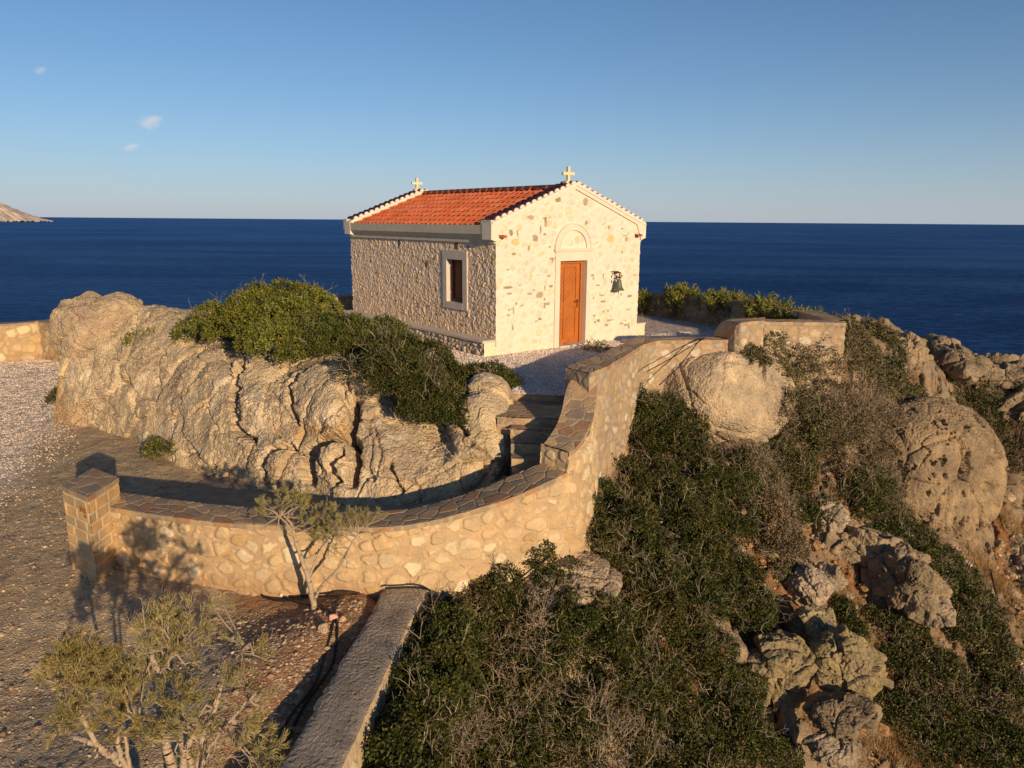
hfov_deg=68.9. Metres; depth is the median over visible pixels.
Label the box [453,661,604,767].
shrub
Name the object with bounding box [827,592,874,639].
shrub
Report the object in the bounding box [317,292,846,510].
yard parapet
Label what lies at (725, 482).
shrub
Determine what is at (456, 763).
shrub
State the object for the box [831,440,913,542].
shrub
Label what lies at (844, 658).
boulder
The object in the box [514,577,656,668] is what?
shrub
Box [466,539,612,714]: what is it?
shrub
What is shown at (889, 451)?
shrub
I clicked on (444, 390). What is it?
shrub
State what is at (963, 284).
sea
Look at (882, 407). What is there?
shrub
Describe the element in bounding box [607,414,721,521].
shrub
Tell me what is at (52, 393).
plant
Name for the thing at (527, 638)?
shrub
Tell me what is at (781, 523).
shrub
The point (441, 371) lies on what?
shrub
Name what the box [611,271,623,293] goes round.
bell
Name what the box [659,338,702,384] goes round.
cable
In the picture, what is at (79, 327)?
boulder
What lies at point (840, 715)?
boulder
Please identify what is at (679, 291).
oleander
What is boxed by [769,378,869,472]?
shrub
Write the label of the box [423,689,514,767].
shrub
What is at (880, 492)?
shrub
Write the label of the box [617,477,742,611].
shrub
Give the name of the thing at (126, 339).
shrub
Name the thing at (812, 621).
boulder
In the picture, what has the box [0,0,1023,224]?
sky
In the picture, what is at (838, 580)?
boulder
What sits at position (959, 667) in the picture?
shrub
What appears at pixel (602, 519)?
shrub
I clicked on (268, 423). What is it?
rock outcrop
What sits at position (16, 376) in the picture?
gravel
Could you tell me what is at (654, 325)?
gravel yard
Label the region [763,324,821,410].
shrub
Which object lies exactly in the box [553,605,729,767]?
shrub
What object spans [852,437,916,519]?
shrub
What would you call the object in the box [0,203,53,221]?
headland
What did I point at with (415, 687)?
shrub
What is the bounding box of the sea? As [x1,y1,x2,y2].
[0,217,1023,355]
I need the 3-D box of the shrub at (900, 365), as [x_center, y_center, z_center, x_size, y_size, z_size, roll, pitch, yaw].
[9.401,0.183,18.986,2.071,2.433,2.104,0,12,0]
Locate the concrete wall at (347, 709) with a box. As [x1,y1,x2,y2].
[281,588,429,767]
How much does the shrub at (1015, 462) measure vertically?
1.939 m
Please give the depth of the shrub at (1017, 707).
14.23 m
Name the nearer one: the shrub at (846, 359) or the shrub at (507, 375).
the shrub at (507, 375)
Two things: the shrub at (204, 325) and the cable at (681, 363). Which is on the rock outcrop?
the shrub at (204, 325)
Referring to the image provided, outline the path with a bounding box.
[178,475,508,511]
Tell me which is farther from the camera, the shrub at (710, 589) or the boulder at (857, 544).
the boulder at (857, 544)
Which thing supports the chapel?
on the gravel yard at (654, 325)
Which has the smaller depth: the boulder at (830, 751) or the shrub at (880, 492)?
the boulder at (830, 751)
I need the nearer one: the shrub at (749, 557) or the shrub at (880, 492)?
the shrub at (749, 557)
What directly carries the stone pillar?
on the ground at (120, 458)
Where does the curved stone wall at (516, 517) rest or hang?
on the ground at (120, 458)
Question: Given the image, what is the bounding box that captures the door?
[559,260,582,343]
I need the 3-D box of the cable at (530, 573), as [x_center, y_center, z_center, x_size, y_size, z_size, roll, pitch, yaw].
[0.446,2.630,10.754,1.314,0.325,0.038,-11,17,-42]
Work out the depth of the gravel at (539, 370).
16.41 m
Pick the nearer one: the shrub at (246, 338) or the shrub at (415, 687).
the shrub at (415, 687)
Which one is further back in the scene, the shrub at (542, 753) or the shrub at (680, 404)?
the shrub at (680, 404)
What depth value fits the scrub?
16.34 m
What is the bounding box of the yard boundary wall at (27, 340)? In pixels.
[0,308,213,360]
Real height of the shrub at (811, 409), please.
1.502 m
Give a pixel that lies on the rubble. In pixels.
(815, 544)
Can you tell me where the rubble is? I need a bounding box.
[630,344,1023,767]
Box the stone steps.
[497,388,564,475]
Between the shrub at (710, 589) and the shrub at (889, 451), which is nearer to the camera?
the shrub at (710, 589)
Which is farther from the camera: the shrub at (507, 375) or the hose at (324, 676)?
the shrub at (507, 375)
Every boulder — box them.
[48,292,147,358]
[54,392,85,425]
[522,550,622,621]
[663,349,796,448]
[743,628,818,710]
[753,535,787,567]
[783,561,834,606]
[788,604,836,645]
[801,731,861,767]
[802,691,882,740]
[809,624,893,699]
[812,498,850,543]
[815,561,848,591]
[821,523,930,566]
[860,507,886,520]
[860,541,952,610]
[876,396,1007,543]
[896,330,933,370]
[903,588,941,625]
[922,333,992,382]
[927,595,956,627]
[956,352,1023,395]
[988,387,1023,421]
[1008,531,1023,557]
[1011,555,1023,581]
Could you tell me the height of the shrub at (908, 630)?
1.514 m
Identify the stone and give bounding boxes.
[317,623,328,633]
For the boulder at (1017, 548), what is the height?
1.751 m
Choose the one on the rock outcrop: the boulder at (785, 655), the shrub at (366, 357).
the shrub at (366, 357)
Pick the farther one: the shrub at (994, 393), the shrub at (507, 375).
the shrub at (994, 393)
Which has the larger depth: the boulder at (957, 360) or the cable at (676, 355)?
the boulder at (957, 360)
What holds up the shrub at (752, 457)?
on the ground at (120, 458)
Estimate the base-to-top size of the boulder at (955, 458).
3.912 m
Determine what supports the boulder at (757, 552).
on the ground at (120, 458)
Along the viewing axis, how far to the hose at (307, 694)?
8.38 m
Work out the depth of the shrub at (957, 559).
16.57 m
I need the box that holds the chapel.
[343,167,645,356]
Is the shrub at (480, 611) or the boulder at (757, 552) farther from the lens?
the boulder at (757, 552)
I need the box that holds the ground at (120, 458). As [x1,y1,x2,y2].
[0,314,1023,767]
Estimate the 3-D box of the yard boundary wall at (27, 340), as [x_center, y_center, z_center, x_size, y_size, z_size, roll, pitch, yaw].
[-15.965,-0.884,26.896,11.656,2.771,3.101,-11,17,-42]
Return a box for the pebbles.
[0,486,373,767]
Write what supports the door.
in the chapel
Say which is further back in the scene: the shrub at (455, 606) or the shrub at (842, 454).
the shrub at (842, 454)
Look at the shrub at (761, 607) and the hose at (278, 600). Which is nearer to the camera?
the hose at (278, 600)
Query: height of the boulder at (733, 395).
2.561 m
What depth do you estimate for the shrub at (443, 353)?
14.21 m
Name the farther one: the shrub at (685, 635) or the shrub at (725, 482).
the shrub at (725, 482)
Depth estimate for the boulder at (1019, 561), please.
18.25 m
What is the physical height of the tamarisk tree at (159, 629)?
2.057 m
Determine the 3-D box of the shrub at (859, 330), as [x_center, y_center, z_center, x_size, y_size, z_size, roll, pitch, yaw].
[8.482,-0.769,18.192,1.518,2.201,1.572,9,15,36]
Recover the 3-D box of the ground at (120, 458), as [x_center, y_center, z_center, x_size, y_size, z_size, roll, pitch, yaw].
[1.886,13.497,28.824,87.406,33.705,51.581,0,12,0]
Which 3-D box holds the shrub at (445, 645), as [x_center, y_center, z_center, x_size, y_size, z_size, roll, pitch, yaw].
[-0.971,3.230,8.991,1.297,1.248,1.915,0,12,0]
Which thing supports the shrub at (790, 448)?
on the ground at (120, 458)
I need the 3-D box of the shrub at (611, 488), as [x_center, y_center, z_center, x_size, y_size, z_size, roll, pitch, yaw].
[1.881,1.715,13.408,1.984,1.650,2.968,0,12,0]
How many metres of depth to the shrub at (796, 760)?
10.97 m
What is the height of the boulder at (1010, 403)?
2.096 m
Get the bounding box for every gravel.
[0,359,78,505]
[424,331,697,395]
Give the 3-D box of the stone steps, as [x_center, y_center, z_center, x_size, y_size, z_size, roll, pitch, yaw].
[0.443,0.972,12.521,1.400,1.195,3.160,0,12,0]
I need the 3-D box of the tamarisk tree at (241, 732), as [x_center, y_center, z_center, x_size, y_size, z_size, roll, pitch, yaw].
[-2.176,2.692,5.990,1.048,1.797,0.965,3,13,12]
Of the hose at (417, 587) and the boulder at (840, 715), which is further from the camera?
the boulder at (840, 715)
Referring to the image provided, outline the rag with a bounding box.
[329,614,337,620]
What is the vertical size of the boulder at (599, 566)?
0.788 m
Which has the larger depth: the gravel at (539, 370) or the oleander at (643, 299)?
the oleander at (643, 299)
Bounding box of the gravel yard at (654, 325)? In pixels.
[271,314,717,395]
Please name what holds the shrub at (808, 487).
on the ground at (120, 458)
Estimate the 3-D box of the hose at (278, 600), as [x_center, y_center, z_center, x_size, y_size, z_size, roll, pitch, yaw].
[-3.222,2.899,10.220,0.629,0.058,0.213,7,14,26]
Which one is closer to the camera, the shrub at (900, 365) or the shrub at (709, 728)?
the shrub at (709, 728)
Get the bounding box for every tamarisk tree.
[29,620,159,767]
[121,585,220,767]
[174,585,291,767]
[253,485,388,610]
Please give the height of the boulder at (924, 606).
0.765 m
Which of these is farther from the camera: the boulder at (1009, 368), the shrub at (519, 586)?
the boulder at (1009, 368)
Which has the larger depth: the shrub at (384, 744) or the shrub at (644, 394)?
the shrub at (644, 394)
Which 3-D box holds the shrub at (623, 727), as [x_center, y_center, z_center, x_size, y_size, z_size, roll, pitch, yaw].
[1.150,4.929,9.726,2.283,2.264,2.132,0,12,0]
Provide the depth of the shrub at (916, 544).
16.23 m
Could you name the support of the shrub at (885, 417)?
on the ground at (120, 458)
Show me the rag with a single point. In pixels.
(332, 617)
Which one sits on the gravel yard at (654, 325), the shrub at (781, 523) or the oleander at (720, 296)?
the oleander at (720, 296)
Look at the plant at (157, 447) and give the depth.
15.31 m
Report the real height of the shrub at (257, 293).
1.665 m
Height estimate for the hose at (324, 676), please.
0.365 m
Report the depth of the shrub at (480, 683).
9.40 m
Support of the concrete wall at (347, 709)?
on the ground at (120, 458)
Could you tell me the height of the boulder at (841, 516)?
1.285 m
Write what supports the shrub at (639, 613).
on the ground at (120, 458)
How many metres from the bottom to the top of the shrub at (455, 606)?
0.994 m
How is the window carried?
in the chapel
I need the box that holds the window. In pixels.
[442,250,467,310]
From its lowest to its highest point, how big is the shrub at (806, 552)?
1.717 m
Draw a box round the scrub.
[600,325,1023,766]
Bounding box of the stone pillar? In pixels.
[61,468,120,583]
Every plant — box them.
[44,385,57,404]
[140,434,176,460]
[581,335,610,351]
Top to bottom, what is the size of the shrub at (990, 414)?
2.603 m
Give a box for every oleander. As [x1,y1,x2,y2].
[637,288,660,314]
[651,280,705,318]
[689,287,745,323]
[737,291,794,318]
[768,304,830,318]
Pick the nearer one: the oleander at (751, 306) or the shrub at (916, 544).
the shrub at (916, 544)
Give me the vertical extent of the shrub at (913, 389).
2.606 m
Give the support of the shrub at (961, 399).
on the ground at (120, 458)
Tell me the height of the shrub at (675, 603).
2.106 m
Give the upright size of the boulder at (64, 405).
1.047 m
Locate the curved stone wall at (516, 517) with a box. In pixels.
[110,379,598,618]
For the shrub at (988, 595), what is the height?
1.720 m
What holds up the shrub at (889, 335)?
on the ground at (120, 458)
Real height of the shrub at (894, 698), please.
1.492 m
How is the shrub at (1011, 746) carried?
on the ground at (120, 458)
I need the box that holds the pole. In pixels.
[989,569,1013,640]
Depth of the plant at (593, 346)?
17.84 m
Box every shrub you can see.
[119,313,267,346]
[170,290,298,348]
[218,273,345,354]
[232,307,366,369]
[276,305,420,360]
[333,327,435,397]
[346,318,474,377]
[362,683,464,767]
[380,645,479,766]
[393,370,479,430]
[396,664,476,767]
[400,579,483,740]
[401,361,470,398]
[405,598,507,751]
[414,584,489,684]
[423,603,580,767]
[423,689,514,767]
[429,350,524,389]
[434,565,520,676]
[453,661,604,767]
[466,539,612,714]
[485,581,626,767]
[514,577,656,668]
[523,553,662,695]
[528,659,668,767]
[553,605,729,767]
[562,376,690,475]
[584,481,684,633]
[597,436,671,547]
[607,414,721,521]
[607,549,723,721]
[615,538,780,709]
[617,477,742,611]
[624,660,741,767]
[629,384,731,483]
[636,598,780,767]
[664,497,798,633]
[670,412,775,545]
[692,661,809,767]
[700,546,788,647]
[720,434,801,518]
[725,337,774,368]
[739,415,839,501]
[749,474,811,557]
[756,508,834,581]
[760,436,851,536]
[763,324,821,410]
[767,370,860,443]
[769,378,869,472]
[797,324,869,404]
[797,365,917,445]
[804,404,921,532]
[811,396,887,479]
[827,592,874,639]
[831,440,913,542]
[833,308,894,394]
[843,316,900,470]
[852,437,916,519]
[856,378,928,513]
[858,313,910,356]
[860,597,950,690]
[867,341,923,402]
[870,496,948,574]
[872,675,962,767]
[874,344,934,403]
[885,634,996,742]
[902,678,1016,767]
[913,523,992,618]
[930,350,1005,436]
[936,563,1019,666]
[942,599,1023,693]
[948,389,977,412]
[956,382,1023,465]
[958,654,1023,762]
[963,709,1023,767]
[997,419,1023,475]
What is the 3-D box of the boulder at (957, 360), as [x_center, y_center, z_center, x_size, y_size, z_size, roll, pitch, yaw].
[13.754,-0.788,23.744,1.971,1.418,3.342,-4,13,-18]
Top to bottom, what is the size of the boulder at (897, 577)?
1.264 m
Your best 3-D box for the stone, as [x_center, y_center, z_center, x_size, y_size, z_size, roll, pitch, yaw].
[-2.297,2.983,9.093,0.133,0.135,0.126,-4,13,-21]
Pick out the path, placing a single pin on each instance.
(224, 491)
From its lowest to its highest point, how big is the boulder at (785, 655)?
1.251 m
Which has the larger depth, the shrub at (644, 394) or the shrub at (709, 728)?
the shrub at (644, 394)
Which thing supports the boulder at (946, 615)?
on the ground at (120, 458)
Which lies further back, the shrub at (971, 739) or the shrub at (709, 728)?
the shrub at (971, 739)
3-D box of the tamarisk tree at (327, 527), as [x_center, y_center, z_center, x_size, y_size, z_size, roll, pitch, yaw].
[-2.399,2.179,9.461,1.732,1.824,0.803,0,12,0]
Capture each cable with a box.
[509,556,550,591]
[647,337,705,371]
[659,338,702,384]
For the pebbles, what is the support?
on the ground at (120, 458)
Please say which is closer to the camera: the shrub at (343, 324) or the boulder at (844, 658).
the boulder at (844, 658)
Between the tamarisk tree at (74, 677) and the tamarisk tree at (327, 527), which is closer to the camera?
the tamarisk tree at (74, 677)
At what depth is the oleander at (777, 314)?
19.25 m
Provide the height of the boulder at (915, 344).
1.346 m
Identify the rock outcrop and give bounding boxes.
[54,291,513,506]
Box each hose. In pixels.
[260,594,298,601]
[277,596,338,738]
[282,595,338,746]
[295,592,359,597]
[385,586,438,595]
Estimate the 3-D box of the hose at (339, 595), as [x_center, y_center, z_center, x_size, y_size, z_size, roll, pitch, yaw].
[-2.324,2.982,10.436,1.651,0.574,0.870,-8,15,-35]
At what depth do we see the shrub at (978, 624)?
15.02 m
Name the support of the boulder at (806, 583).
on the ground at (120, 458)
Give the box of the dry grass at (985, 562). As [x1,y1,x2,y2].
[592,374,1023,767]
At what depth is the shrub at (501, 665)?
9.65 m

